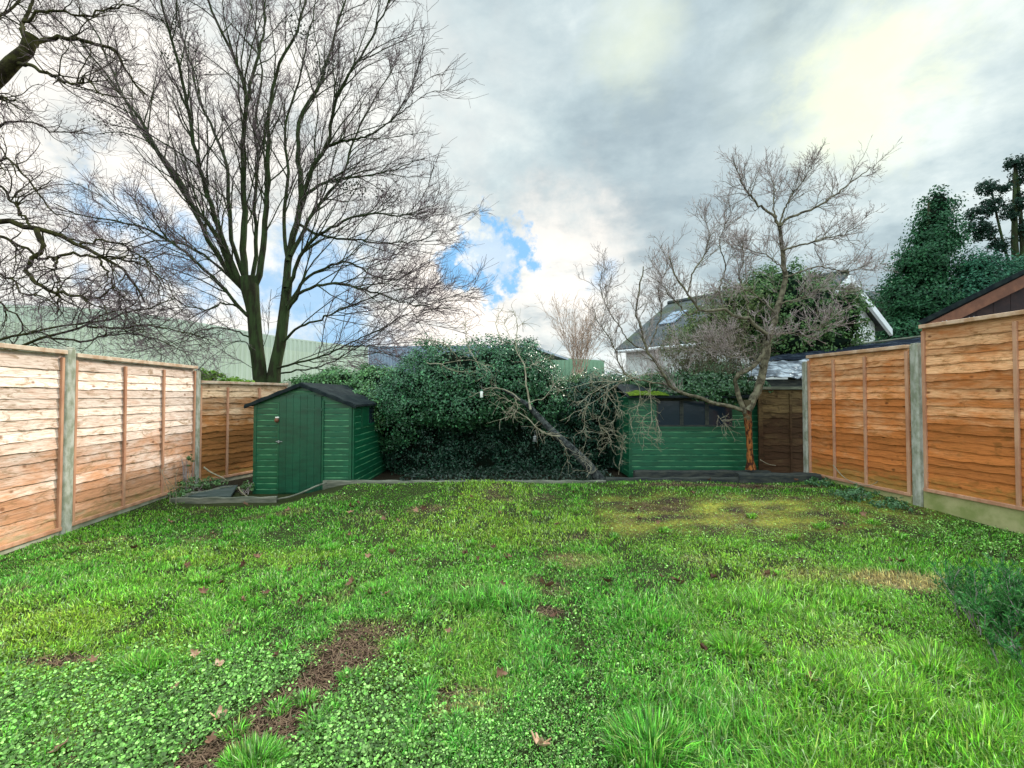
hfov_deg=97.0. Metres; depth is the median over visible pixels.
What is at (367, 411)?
window
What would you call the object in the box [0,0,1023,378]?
sky
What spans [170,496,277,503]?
edging board
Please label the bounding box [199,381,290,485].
lap panel fence
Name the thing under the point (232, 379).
leafy shrub
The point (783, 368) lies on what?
lean to
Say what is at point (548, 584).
fallen leaf
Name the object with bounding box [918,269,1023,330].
outbuilding
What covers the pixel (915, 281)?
conifer tree
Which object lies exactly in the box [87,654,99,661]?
fallen leaf
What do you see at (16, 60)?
overhanging tree
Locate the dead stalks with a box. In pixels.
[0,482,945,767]
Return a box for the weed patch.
[804,476,914,511]
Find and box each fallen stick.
[203,467,227,481]
[833,465,877,485]
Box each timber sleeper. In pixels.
[605,477,738,482]
[633,469,770,477]
[735,472,821,482]
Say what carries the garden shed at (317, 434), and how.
on the ground at (710, 526)
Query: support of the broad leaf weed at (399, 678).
on the ground at (710, 526)
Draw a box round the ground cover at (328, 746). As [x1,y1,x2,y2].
[0,480,1023,767]
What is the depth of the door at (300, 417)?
6.94 m
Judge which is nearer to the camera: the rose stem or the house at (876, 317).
the rose stem
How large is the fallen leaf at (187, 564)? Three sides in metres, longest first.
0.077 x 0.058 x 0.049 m
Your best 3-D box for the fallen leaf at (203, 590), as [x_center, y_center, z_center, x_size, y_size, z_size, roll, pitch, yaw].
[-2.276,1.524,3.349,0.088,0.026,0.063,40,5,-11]
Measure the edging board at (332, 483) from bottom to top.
0.206 m
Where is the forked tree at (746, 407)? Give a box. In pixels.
[551,136,903,475]
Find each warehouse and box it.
[0,304,367,385]
[369,345,567,371]
[545,358,604,381]
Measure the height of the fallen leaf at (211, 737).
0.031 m
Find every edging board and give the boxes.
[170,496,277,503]
[181,486,232,496]
[323,480,605,489]
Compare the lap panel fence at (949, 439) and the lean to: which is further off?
the lean to
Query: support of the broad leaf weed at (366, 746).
on the ground at (710, 526)
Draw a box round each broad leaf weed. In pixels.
[361,745,371,755]
[395,675,403,683]
[422,662,429,668]
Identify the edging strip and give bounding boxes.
[277,482,326,499]
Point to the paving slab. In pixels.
(226, 492)
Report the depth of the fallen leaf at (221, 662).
2.44 m
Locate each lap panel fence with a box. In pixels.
[0,343,200,554]
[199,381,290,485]
[757,387,802,472]
[802,310,1023,532]
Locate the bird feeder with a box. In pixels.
[480,384,482,397]
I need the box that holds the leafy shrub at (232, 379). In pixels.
[194,367,254,384]
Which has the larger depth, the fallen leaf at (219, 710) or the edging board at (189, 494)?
the edging board at (189, 494)
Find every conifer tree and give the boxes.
[869,184,982,342]
[931,243,1023,304]
[959,153,1023,267]
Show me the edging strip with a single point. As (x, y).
(302, 491)
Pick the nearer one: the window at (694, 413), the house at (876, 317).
the window at (694, 413)
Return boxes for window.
[361,405,376,426]
[656,399,681,426]
[682,399,706,426]
[707,399,731,426]
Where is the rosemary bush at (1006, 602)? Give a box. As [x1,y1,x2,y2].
[927,550,1023,668]
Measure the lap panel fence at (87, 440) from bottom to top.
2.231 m
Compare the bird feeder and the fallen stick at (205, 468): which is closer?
the fallen stick at (205, 468)
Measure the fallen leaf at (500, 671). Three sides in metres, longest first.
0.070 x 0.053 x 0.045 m
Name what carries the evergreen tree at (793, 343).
on the ground at (710, 526)
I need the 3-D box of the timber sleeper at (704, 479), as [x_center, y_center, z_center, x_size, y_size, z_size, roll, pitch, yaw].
[2.499,1.532,6.964,2.116,0.211,0.070,0,-1,0]
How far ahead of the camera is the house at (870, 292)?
24.96 m
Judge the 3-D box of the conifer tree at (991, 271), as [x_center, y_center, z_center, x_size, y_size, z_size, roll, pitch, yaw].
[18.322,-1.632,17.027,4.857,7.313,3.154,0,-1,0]
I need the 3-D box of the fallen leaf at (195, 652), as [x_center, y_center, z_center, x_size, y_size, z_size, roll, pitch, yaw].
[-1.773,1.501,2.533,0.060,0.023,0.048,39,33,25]
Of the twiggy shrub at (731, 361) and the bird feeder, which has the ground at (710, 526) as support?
the twiggy shrub at (731, 361)
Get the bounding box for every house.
[614,269,892,379]
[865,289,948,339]
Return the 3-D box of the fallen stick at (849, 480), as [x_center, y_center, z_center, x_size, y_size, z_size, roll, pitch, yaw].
[4.776,1.280,6.318,0.079,0.230,0.568,1,-2,-21]
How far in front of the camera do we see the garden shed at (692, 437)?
7.71 m
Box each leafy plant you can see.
[167,474,228,496]
[181,454,195,492]
[236,480,254,494]
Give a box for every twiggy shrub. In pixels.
[525,291,625,380]
[614,291,785,383]
[614,320,709,378]
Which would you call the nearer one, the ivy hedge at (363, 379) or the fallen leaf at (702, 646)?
the fallen leaf at (702, 646)
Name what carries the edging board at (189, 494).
on the ground at (710, 526)
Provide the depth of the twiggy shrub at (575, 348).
12.01 m
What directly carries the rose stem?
on the ground at (710, 526)
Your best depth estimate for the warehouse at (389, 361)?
46.52 m
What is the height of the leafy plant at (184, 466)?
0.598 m
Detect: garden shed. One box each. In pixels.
[244,382,388,493]
[609,384,758,477]
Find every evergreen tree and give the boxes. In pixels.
[657,279,779,369]
[701,254,879,378]
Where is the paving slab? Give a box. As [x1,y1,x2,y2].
[188,485,237,497]
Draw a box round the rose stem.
[159,465,180,503]
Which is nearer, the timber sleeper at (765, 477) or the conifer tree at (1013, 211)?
the timber sleeper at (765, 477)
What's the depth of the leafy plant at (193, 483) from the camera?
6.87 m
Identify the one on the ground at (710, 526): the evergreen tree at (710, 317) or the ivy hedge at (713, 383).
the evergreen tree at (710, 317)
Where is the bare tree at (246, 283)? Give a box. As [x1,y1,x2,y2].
[0,0,498,385]
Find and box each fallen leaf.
[47,736,68,752]
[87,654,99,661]
[184,559,191,567]
[190,649,200,656]
[198,586,208,593]
[205,731,215,742]
[210,705,226,719]
[213,658,224,666]
[345,576,353,584]
[496,667,507,676]
[531,730,551,746]
[542,579,553,586]
[699,642,710,650]
[806,671,817,681]
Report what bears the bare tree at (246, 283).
on the ground at (710, 526)
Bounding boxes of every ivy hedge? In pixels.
[279,363,399,434]
[366,332,629,480]
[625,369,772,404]
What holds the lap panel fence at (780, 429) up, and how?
on the ground at (710, 526)
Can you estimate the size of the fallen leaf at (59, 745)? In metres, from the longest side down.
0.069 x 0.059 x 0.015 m
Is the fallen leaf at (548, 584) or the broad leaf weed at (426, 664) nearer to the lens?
the broad leaf weed at (426, 664)
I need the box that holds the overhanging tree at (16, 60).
[0,0,254,383]
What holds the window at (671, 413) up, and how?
in the garden shed at (692, 437)
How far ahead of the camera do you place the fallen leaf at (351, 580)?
3.51 m
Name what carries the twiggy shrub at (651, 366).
on the ground at (710, 526)
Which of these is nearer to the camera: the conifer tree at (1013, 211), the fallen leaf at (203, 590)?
the fallen leaf at (203, 590)
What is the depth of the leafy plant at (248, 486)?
6.86 m
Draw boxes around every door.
[276,395,322,492]
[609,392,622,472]
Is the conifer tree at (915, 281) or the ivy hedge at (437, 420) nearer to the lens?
the ivy hedge at (437, 420)
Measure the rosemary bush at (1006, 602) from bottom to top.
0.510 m
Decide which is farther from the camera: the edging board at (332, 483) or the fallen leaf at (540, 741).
the edging board at (332, 483)
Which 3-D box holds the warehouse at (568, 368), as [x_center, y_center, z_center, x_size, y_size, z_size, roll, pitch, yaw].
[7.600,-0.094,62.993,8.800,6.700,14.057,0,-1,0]
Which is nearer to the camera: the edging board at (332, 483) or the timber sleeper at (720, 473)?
the edging board at (332, 483)
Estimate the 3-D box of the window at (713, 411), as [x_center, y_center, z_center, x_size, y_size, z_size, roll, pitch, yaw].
[3.539,0.494,7.735,0.429,0.465,0.030,0,-1,0]
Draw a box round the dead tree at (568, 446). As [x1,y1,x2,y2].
[413,302,604,479]
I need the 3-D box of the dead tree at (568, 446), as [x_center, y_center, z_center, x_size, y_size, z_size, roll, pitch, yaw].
[-0.043,0.090,7.710,3.190,3.198,1.253,0,-1,0]
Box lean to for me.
[742,335,920,471]
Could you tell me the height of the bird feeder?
0.238 m
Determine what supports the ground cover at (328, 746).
on the ground at (710, 526)
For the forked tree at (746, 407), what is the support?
on the ground at (710, 526)
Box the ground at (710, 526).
[0,412,1023,767]

